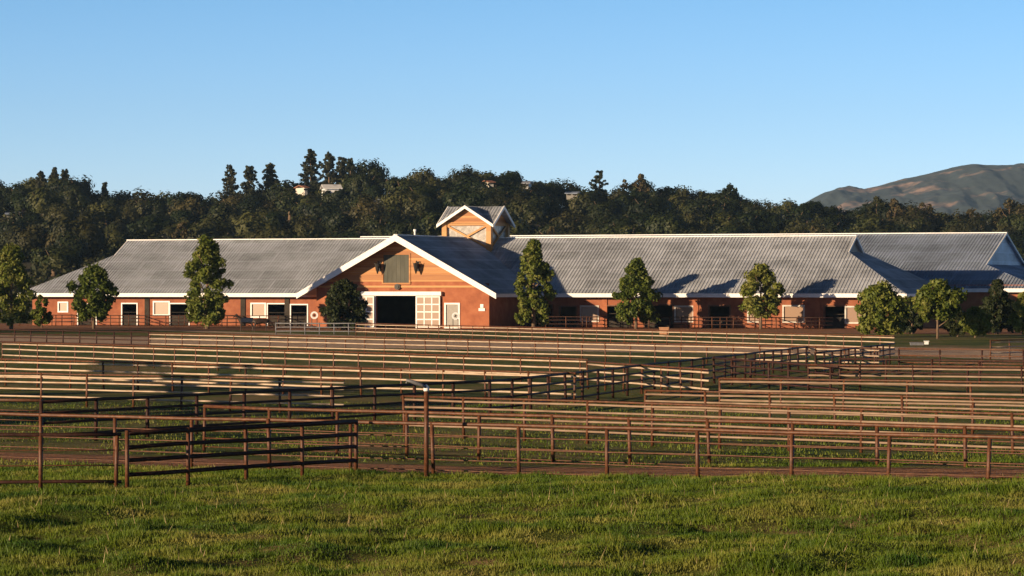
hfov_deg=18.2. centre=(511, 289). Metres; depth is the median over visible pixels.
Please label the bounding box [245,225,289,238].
oak tree
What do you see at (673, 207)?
oak tree
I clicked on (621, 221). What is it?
oak tree
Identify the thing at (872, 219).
oak tree
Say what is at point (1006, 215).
oak tree
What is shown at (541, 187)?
oak tree
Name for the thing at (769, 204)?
oak tree
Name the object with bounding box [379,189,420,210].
oak tree
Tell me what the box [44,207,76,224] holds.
oak tree
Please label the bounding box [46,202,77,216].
oak tree
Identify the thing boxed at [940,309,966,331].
shrub
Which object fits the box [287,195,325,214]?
oak tree
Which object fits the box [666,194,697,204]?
oak tree
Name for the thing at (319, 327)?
pipe fence
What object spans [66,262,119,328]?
pear tree
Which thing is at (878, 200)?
eucalyptus tree
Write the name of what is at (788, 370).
pipe fence
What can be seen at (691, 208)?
oak tree
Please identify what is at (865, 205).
oak tree
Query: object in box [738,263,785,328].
pear tree
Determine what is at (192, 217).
oak tree
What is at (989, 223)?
oak tree
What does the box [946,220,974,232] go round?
oak tree
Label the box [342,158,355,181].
pine tree
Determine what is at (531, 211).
oak tree
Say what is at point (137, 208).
oak tree
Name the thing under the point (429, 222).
oak tree
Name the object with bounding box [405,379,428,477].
hose post
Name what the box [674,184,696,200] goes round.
oak tree
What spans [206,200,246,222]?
oak tree
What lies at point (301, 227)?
oak tree
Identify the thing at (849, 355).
pipe fence
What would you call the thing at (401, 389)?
pipe fence
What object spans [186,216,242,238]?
oak tree
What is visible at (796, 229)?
oak tree
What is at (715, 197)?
oak tree
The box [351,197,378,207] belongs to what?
oak tree
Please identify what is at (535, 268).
pear tree
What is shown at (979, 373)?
pipe fence
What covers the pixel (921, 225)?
oak tree
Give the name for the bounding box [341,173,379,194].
oak tree
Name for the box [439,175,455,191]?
oak tree
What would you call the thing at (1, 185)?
oak tree
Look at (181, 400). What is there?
pipe fence
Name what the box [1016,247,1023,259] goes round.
oak tree
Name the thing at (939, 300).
round tree
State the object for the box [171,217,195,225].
oak tree
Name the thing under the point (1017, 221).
oak tree
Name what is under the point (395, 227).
oak tree
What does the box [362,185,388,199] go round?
oak tree
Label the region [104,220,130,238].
oak tree
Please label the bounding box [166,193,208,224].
oak tree
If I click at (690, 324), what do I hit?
pipe fence
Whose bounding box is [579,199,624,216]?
oak tree
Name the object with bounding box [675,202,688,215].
oak tree
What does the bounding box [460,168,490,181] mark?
oak tree
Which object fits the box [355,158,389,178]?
oak tree
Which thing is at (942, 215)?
oak tree
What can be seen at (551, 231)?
eucalyptus tree
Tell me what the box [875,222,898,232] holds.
oak tree
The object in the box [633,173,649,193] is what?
eucalyptus tree
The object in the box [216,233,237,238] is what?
oak tree
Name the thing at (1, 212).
oak tree
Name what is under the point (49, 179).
oak tree
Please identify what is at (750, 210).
oak tree
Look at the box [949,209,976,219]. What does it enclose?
oak tree
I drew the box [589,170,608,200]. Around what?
pine tree
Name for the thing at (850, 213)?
oak tree
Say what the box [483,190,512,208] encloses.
oak tree
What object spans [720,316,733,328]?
pipe fence
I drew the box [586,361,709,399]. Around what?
pipe fence
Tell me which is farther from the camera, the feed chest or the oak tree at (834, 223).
the oak tree at (834, 223)
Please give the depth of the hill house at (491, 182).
965.38 m
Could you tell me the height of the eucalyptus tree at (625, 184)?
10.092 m
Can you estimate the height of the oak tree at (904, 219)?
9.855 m
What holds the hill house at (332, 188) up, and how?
on the hill
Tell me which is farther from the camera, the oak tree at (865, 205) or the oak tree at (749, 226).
the oak tree at (865, 205)
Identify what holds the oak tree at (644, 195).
on the hill
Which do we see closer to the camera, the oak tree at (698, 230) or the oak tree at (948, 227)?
the oak tree at (698, 230)
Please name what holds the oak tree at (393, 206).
on the hill
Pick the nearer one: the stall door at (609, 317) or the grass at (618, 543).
the grass at (618, 543)
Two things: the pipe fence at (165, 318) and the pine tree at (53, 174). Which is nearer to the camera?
the pipe fence at (165, 318)
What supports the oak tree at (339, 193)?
on the hill
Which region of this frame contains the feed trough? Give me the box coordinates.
[909,342,923,344]
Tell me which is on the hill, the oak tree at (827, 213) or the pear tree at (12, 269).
the oak tree at (827, 213)
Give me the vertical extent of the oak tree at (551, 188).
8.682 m
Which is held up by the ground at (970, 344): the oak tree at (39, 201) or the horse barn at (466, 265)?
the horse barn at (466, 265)
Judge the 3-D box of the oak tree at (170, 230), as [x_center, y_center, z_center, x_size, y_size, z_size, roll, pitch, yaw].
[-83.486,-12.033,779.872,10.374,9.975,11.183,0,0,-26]
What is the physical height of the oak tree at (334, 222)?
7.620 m
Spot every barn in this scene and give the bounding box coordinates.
[17,205,941,328]
[360,232,1023,311]
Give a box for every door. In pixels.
[77,303,96,324]
[121,303,137,325]
[169,303,189,325]
[267,303,283,325]
[290,304,307,325]
[351,296,373,326]
[416,296,439,327]
[444,303,459,327]
[527,304,552,326]
[559,306,576,327]
[607,305,632,327]
[643,304,673,327]
[708,305,730,327]
[823,305,845,328]
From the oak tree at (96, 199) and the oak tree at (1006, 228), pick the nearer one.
the oak tree at (1006, 228)
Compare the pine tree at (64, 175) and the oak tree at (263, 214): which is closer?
the oak tree at (263, 214)
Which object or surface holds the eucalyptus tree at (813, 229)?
on the hill
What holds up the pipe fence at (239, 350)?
on the ground at (970, 344)
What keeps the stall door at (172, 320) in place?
in the horse barn at (466, 265)
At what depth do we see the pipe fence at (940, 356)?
178.24 m
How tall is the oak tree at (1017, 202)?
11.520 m
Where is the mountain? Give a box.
[798,163,1023,216]
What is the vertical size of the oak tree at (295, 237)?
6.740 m
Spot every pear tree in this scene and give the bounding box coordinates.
[0,242,36,328]
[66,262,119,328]
[182,233,234,328]
[513,239,557,326]
[612,257,662,328]
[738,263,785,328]
[1007,292,1023,334]
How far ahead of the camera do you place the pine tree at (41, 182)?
984.39 m
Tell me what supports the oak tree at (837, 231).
on the hill
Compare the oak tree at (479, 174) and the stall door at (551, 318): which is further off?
the oak tree at (479, 174)
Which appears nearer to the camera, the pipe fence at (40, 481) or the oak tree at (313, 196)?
the pipe fence at (40, 481)
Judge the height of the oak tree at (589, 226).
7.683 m
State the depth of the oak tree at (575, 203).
928.79 m
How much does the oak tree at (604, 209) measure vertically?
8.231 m
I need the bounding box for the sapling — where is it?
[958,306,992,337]
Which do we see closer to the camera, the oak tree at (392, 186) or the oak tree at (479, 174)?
the oak tree at (392, 186)
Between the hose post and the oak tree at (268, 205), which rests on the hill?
the oak tree at (268, 205)
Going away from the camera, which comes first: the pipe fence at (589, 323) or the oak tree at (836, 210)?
the pipe fence at (589, 323)
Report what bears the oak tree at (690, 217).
on the hill
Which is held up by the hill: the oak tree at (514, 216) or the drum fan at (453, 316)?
the oak tree at (514, 216)
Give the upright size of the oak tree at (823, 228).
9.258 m
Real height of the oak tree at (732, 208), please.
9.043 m
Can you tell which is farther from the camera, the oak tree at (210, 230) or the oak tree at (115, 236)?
the oak tree at (115, 236)
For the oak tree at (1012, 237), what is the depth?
834.16 m
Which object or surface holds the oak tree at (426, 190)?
on the hill
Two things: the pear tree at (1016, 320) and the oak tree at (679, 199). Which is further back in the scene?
the oak tree at (679, 199)
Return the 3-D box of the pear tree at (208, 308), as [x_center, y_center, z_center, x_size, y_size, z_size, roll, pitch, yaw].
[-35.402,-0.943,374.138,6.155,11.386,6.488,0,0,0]
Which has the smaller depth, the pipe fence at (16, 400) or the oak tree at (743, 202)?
the pipe fence at (16, 400)
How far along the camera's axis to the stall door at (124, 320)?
409.97 m
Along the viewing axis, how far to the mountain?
6162.87 m
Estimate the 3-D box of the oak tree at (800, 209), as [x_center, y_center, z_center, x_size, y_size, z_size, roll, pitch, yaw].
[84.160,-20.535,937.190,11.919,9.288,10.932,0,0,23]
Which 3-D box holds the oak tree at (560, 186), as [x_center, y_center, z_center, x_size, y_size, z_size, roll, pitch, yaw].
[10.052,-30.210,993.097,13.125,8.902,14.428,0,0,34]
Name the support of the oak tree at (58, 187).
on the hill
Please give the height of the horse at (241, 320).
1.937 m
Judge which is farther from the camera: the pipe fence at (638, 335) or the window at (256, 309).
the window at (256, 309)
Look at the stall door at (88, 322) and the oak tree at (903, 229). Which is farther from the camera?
the oak tree at (903, 229)
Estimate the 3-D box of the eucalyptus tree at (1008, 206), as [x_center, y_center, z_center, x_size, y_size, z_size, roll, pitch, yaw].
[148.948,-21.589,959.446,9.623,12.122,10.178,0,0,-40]
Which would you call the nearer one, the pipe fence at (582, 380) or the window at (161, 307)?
the pipe fence at (582, 380)
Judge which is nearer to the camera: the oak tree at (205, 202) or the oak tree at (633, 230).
the oak tree at (633, 230)
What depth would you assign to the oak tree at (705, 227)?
815.30 m
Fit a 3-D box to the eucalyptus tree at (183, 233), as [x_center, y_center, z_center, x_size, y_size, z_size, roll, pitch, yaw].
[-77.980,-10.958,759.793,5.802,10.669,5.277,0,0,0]
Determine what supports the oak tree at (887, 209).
on the hill
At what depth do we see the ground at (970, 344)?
116.00 m
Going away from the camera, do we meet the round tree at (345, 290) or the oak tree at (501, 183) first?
the round tree at (345, 290)
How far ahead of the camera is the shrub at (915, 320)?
329.44 m
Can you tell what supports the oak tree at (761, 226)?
on the hill
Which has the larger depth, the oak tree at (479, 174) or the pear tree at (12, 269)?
the oak tree at (479, 174)
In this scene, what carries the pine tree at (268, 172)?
on the hill
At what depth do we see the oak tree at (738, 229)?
803.35 m
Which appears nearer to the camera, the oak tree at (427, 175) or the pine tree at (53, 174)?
the oak tree at (427, 175)
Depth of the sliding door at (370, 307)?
383.72 m
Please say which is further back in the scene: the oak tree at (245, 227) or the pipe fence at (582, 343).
the oak tree at (245, 227)
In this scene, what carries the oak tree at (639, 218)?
on the hill
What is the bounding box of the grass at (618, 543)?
[0,400,1023,575]
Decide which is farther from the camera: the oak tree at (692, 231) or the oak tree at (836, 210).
the oak tree at (836, 210)
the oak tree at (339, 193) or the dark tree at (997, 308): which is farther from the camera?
the oak tree at (339, 193)
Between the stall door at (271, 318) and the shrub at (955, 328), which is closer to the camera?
the shrub at (955, 328)
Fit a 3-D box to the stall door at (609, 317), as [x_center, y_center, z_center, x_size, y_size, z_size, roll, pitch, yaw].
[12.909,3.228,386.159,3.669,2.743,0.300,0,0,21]
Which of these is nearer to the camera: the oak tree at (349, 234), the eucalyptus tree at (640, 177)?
the oak tree at (349, 234)
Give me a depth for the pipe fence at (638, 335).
265.18 m
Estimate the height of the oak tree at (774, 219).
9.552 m
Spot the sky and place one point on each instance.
(800, 101)
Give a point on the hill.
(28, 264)
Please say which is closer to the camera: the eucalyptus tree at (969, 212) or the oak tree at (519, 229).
the oak tree at (519, 229)
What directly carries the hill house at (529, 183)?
on the hill
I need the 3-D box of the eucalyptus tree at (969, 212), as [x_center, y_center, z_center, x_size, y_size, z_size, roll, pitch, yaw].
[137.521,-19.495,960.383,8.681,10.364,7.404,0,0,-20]
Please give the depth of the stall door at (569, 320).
388.53 m
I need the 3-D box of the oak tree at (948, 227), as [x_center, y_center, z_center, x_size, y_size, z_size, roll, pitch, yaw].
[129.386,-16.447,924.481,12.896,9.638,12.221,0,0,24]
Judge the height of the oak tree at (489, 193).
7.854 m
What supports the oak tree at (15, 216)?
on the hill
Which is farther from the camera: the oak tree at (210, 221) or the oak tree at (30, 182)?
the oak tree at (30, 182)
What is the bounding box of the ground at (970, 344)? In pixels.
[0,312,1023,575]
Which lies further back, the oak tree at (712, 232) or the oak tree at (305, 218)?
the oak tree at (305, 218)
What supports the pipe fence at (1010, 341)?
on the ground at (970, 344)
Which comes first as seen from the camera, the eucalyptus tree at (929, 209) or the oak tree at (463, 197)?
the oak tree at (463, 197)
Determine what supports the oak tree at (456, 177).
on the hill
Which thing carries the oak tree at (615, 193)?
on the hill
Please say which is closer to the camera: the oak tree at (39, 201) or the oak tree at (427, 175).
the oak tree at (39, 201)
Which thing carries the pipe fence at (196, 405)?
on the ground at (970, 344)
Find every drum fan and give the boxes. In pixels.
[310,311,318,329]
[451,312,459,329]
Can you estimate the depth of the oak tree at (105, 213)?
907.02 m
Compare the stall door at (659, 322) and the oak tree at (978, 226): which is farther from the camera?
the oak tree at (978, 226)
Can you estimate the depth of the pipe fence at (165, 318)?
401.17 m
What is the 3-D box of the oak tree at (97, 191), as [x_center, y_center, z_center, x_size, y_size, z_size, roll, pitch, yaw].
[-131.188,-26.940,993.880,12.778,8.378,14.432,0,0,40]
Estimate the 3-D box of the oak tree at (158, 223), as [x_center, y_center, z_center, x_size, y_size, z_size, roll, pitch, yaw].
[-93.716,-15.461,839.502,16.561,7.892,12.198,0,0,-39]
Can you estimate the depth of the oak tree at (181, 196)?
968.59 m
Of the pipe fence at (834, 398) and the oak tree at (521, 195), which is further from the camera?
the oak tree at (521, 195)
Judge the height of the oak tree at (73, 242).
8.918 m
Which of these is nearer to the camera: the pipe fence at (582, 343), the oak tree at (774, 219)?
the pipe fence at (582, 343)
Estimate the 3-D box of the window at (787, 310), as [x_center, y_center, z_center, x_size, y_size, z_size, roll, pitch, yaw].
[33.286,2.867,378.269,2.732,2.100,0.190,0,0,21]
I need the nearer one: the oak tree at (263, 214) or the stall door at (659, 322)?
the stall door at (659, 322)
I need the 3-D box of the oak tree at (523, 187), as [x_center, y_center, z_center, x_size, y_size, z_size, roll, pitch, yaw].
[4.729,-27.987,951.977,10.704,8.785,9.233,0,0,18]
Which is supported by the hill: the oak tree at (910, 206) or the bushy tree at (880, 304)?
the oak tree at (910, 206)
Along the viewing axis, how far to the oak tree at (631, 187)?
989.52 m
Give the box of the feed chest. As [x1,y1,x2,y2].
[659,327,668,333]
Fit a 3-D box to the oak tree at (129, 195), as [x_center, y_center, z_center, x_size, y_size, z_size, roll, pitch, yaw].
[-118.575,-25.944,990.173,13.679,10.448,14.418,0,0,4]
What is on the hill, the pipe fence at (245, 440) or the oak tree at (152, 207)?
the oak tree at (152, 207)
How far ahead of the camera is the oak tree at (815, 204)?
983.23 m
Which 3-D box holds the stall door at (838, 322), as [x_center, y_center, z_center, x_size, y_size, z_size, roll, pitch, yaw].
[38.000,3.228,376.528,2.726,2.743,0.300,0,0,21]
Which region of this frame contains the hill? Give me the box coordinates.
[0,205,566,311]
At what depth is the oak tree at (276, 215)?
824.08 m
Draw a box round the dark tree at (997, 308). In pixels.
[981,279,1012,333]
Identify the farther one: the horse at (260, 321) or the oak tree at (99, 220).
the oak tree at (99, 220)
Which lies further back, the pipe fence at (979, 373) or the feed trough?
the feed trough
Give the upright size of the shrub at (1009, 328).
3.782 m
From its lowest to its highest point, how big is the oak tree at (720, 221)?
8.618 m
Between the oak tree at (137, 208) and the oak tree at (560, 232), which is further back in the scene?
the oak tree at (137, 208)
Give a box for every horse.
[233,314,252,330]
[252,318,273,330]
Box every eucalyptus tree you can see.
[171,221,189,238]
[546,226,555,234]
[620,179,629,193]
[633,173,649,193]
[719,182,738,203]
[810,225,816,232]
[866,196,887,216]
[885,198,905,223]
[908,202,941,222]
[958,207,986,224]
[992,198,1023,227]
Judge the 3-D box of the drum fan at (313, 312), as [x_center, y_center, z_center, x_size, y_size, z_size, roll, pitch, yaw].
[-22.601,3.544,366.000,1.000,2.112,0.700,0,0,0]
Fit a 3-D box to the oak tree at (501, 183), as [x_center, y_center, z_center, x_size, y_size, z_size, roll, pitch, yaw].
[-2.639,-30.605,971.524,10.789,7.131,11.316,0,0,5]
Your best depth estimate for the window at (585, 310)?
387.48 m
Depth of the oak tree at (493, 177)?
983.18 m
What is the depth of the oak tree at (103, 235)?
772.07 m
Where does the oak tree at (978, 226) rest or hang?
on the hill
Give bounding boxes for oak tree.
[0,179,9,197]
[0,181,31,200]
[0,206,4,217]
[0,214,35,234]
[0,231,16,244]
[4,192,39,214]
[6,212,32,221]
[6,219,49,252]
[8,187,35,197]
[17,213,43,228]
[20,177,50,194]
[22,185,67,215]
[30,245,82,275]
[32,177,66,195]
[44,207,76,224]
[45,209,110,262]
[46,175,94,194]
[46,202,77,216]
[49,230,92,267]
[55,185,91,212]
[81,190,112,209]
[85,202,124,225]
[89,191,129,205]
[89,219,107,229]
[93,222,107,251]
[98,192,129,207]
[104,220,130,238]
[104,229,126,250]
[114,190,139,200]
[116,206,137,223]
[122,187,166,211]
[127,216,176,236]
[129,201,145,218]
[129,230,168,239]
[141,197,171,216]
[157,190,172,201]
[157,222,191,238]
[161,222,191,232]
[164,191,202,206]
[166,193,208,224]
[168,209,206,224]
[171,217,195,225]
[173,197,213,214]
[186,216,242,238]
[189,222,217,238]
[198,215,228,226]
[206,192,240,203]
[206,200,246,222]
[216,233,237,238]
[218,192,251,208]
[226,210,281,238]
[235,198,268,215]
[237,192,270,205]
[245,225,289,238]
[249,210,288,224]
[254,206,285,219]
[257,210,287,230]
[262,180,297,201]
[262,197,279,209]
[272,191,294,200]
[274,190,304,219]
[274,231,293,237]
[282,188,321,202]
[283,235,320,238]
[286,214,315,233]
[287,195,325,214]
[290,217,325,237]
[294,197,345,222]
[307,186,320,196]
[318,184,356,203]
[319,208,356,232]
[323,231,345,237]
[326,231,366,237]
[336,176,357,193]
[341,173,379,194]
[344,171,374,194]
[349,193,386,227]
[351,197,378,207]
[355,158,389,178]
[357,210,392,229]
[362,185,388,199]
[363,214,396,234]
[373,174,395,188]
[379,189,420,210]
[382,218,425,235]
[383,202,403,212]
[384,177,421,195]
[398,183,441,201]
[402,195,440,215]
[403,166,439,184]
[412,211,442,235]
[418,176,452,195]
[435,189,457,212]
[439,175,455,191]
[441,183,488,206]
[447,164,479,184]
[450,175,491,192]
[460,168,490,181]
[473,182,499,193]
[475,187,502,205]
[479,170,507,182]
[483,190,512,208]
[485,206,524,224]
[490,170,527,184]
[490,185,528,198]
[494,177,519,188]
[506,195,549,225]
[508,188,530,203]
[510,216,529,234]
[513,181,547,194]
[516,181,541,194]
[532,226,582,234]
[534,224,560,234]
[540,178,568,199]
[543,180,573,199]
[546,207,584,232]
[560,177,581,204]
[560,186,600,209]
[562,190,601,216]
[576,215,613,234]
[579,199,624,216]
[586,201,618,222]
[593,213,639,234]
[595,224,629,234]
[602,184,629,202]
[608,194,640,206]
[614,224,648,234]
[623,196,670,215]
[624,212,656,228]
[626,177,654,191]
[628,190,652,200]
[639,214,689,233]
[643,189,666,198]
[647,197,682,209]
[647,208,685,224]
[651,186,677,196]
[655,197,678,214]
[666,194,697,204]
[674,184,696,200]
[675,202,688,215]
[675,227,703,233]
[678,209,705,225]
[681,200,713,216]
[682,229,700,233]
[684,219,716,233]
[691,189,723,204]
[698,210,743,229]
[700,201,743,220]
[705,229,747,233]
[716,195,752,210]
[717,225,751,233]
[733,211,778,233]
[734,221,757,233]
[741,198,763,211]
[742,205,767,214]
[752,210,786,233]
[760,199,780,211]
[768,198,802,213]
[773,219,800,233]
[776,206,811,222]
[777,224,809,233]
[783,213,827,232]
[785,204,814,219]
[803,200,823,209]
[803,202,826,220]
[809,213,849,232]
[809,224,832,232]
[815,208,845,228]
[818,228,844,232]
[824,206,844,217]
[843,207,868,218]
[843,213,883,227]
[844,222,879,232]
[850,215,898,232]
[858,199,888,211]
[871,200,903,220]
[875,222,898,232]
[892,205,940,231]
[896,224,925,232]
[902,200,935,216]
[906,217,933,232]
[930,212,951,229]
[936,222,950,232]
[939,212,969,232]
[940,216,973,232]
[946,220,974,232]
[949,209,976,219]
[959,212,993,231]
[973,210,997,228]
[984,209,1012,229]
[995,213,1023,235]
[995,223,1017,237]
[996,210,1015,226]
[1003,199,1023,209]
[1009,233,1023,243]
[1011,236,1023,248]
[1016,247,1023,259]
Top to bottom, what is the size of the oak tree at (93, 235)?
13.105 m
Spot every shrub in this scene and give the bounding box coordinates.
[30,294,53,327]
[899,296,923,333]
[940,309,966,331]
[949,317,965,336]
[1006,300,1015,332]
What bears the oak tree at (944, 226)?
on the hill
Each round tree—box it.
[318,278,369,329]
[911,278,967,338]
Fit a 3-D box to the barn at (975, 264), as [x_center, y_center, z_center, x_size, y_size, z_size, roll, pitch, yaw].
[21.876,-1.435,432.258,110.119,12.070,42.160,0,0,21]
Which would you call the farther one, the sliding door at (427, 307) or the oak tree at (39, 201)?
the oak tree at (39, 201)
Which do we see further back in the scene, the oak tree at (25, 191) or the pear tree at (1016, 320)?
the oak tree at (25, 191)
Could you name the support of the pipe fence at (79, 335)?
on the ground at (970, 344)
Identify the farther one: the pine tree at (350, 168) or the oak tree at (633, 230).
the pine tree at (350, 168)
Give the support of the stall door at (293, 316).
in the horse barn at (466, 265)
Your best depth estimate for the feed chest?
328.27 m
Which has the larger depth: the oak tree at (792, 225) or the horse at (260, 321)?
the oak tree at (792, 225)
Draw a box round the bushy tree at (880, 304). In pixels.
[854,280,910,336]
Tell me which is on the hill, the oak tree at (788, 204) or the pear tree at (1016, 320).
the oak tree at (788, 204)
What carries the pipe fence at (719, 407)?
on the ground at (970, 344)
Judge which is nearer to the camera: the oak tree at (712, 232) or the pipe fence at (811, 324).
the pipe fence at (811, 324)
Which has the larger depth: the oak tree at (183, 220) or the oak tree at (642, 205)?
the oak tree at (642, 205)
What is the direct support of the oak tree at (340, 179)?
on the hill
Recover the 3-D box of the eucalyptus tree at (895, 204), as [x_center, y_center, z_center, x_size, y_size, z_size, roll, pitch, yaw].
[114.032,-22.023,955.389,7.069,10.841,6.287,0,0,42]
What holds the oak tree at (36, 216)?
on the hill
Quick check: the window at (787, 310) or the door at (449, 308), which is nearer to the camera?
the window at (787, 310)
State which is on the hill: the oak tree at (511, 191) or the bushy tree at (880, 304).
the oak tree at (511, 191)
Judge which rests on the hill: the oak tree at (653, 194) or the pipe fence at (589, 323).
the oak tree at (653, 194)
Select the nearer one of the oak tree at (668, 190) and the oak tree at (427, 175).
the oak tree at (427, 175)
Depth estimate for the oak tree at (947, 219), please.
969.22 m
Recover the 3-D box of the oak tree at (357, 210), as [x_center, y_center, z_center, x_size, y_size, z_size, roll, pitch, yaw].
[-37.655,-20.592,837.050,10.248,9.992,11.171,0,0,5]
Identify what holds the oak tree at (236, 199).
on the hill
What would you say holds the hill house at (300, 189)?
on the hill
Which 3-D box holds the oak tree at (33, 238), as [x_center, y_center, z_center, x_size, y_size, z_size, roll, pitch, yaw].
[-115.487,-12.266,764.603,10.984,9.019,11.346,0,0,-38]
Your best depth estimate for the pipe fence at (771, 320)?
376.67 m
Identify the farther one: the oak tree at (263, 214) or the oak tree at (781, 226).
the oak tree at (781, 226)
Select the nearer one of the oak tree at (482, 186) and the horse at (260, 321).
the horse at (260, 321)
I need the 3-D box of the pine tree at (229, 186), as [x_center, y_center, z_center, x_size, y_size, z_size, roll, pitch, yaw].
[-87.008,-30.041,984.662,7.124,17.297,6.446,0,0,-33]
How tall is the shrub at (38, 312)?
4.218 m
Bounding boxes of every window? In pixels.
[58,302,68,311]
[153,301,169,314]
[250,303,265,317]
[580,305,598,321]
[674,306,692,321]
[747,311,758,322]
[782,305,804,322]
[845,306,861,323]
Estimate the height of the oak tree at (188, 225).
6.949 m
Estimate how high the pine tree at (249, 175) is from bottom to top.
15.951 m
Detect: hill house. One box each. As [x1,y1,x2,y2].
[294,185,309,194]
[320,184,342,193]
[482,180,495,187]
[522,181,532,190]
[565,192,580,199]
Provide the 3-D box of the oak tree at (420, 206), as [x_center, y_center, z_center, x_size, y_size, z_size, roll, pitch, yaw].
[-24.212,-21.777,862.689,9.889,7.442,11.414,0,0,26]
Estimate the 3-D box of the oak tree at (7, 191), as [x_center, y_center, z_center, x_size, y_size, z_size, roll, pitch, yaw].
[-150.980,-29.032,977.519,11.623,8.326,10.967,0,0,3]
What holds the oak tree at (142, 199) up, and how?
on the hill
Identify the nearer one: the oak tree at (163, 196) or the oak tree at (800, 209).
the oak tree at (800, 209)
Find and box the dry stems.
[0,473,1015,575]
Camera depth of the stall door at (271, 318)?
402.63 m
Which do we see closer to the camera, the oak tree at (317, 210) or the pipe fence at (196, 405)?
the pipe fence at (196, 405)
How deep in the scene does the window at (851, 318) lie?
375.75 m
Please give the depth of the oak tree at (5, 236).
777.20 m
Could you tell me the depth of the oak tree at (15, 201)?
900.54 m
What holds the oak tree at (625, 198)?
on the hill
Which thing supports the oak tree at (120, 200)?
on the hill
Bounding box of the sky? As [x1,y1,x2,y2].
[0,0,1023,205]
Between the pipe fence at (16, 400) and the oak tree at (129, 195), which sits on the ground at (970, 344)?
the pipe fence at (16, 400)
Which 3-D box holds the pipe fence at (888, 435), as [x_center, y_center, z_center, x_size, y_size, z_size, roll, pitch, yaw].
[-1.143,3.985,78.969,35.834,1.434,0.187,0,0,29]
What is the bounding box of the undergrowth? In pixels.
[0,190,1023,292]
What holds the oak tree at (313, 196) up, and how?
on the hill
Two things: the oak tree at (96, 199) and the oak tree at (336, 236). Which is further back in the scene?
the oak tree at (96, 199)
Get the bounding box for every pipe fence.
[0,329,150,347]
[0,358,576,402]
[0,372,344,413]
[0,398,42,438]
[0,412,1023,479]
[0,433,121,488]
[2,342,588,384]
[19,315,304,326]
[39,378,511,443]
[51,314,72,325]
[125,419,357,488]
[149,332,879,369]
[202,405,1023,466]
[275,322,355,334]
[356,323,894,352]
[402,395,1023,454]
[510,346,809,412]
[525,316,832,328]
[582,316,597,327]
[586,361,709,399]
[643,389,1023,438]
[712,357,838,393]
[719,378,1023,414]
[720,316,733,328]
[762,318,772,328]
[805,318,818,328]
[807,364,1023,396]
[814,343,894,376]
[839,358,1023,383]
[898,348,1023,372]
[990,339,1023,359]
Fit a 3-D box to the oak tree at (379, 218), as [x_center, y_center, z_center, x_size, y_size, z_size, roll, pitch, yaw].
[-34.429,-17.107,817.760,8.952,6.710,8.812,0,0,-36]
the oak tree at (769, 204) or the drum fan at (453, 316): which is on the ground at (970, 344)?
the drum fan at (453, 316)
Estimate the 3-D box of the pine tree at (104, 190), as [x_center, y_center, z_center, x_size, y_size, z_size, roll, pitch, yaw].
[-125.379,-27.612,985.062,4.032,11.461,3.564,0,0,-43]
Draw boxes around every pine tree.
[35,170,49,192]
[49,167,58,194]
[60,169,69,181]
[101,182,108,198]
[217,164,240,197]
[232,165,265,198]
[257,162,280,197]
[293,149,323,189]
[313,151,341,190]
[335,156,347,176]
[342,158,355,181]
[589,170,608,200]
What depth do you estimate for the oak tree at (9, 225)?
803.40 m
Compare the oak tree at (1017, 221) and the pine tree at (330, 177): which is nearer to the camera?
the oak tree at (1017, 221)
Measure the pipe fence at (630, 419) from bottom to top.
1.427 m
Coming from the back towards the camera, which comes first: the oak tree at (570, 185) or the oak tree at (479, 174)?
the oak tree at (570, 185)
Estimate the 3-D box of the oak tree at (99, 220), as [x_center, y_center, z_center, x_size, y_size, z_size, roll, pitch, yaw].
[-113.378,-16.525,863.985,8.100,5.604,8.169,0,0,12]
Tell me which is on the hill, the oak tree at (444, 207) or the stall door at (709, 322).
the oak tree at (444, 207)
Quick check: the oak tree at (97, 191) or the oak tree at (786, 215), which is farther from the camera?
the oak tree at (97, 191)
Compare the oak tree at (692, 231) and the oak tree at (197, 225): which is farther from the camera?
the oak tree at (197, 225)
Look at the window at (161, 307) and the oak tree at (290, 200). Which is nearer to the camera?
the window at (161, 307)
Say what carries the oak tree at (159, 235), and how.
on the hill
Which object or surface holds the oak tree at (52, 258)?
on the hill
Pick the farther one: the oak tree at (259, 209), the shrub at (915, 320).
the oak tree at (259, 209)
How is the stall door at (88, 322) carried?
in the horse barn at (466, 265)
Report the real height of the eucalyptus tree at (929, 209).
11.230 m
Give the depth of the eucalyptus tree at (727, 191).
983.28 m
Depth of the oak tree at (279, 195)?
972.70 m
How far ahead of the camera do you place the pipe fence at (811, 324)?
373.62 m
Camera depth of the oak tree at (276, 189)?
978.73 m
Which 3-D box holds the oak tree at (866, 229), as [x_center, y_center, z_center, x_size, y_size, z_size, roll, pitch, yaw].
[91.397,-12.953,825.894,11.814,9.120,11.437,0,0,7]
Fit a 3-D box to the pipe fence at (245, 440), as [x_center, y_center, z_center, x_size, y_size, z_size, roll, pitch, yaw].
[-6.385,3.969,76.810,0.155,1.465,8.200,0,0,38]
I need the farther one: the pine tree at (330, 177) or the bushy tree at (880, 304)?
the pine tree at (330, 177)
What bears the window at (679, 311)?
in the horse barn at (466, 265)
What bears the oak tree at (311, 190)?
on the hill
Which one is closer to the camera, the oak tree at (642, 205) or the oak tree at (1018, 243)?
the oak tree at (1018, 243)
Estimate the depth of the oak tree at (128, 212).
934.70 m
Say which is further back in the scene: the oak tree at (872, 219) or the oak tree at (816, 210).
the oak tree at (816, 210)
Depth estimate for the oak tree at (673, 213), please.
841.00 m
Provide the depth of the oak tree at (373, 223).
793.05 m
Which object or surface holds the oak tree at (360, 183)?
on the hill
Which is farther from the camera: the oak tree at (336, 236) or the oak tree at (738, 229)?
the oak tree at (738, 229)
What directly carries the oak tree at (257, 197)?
on the hill

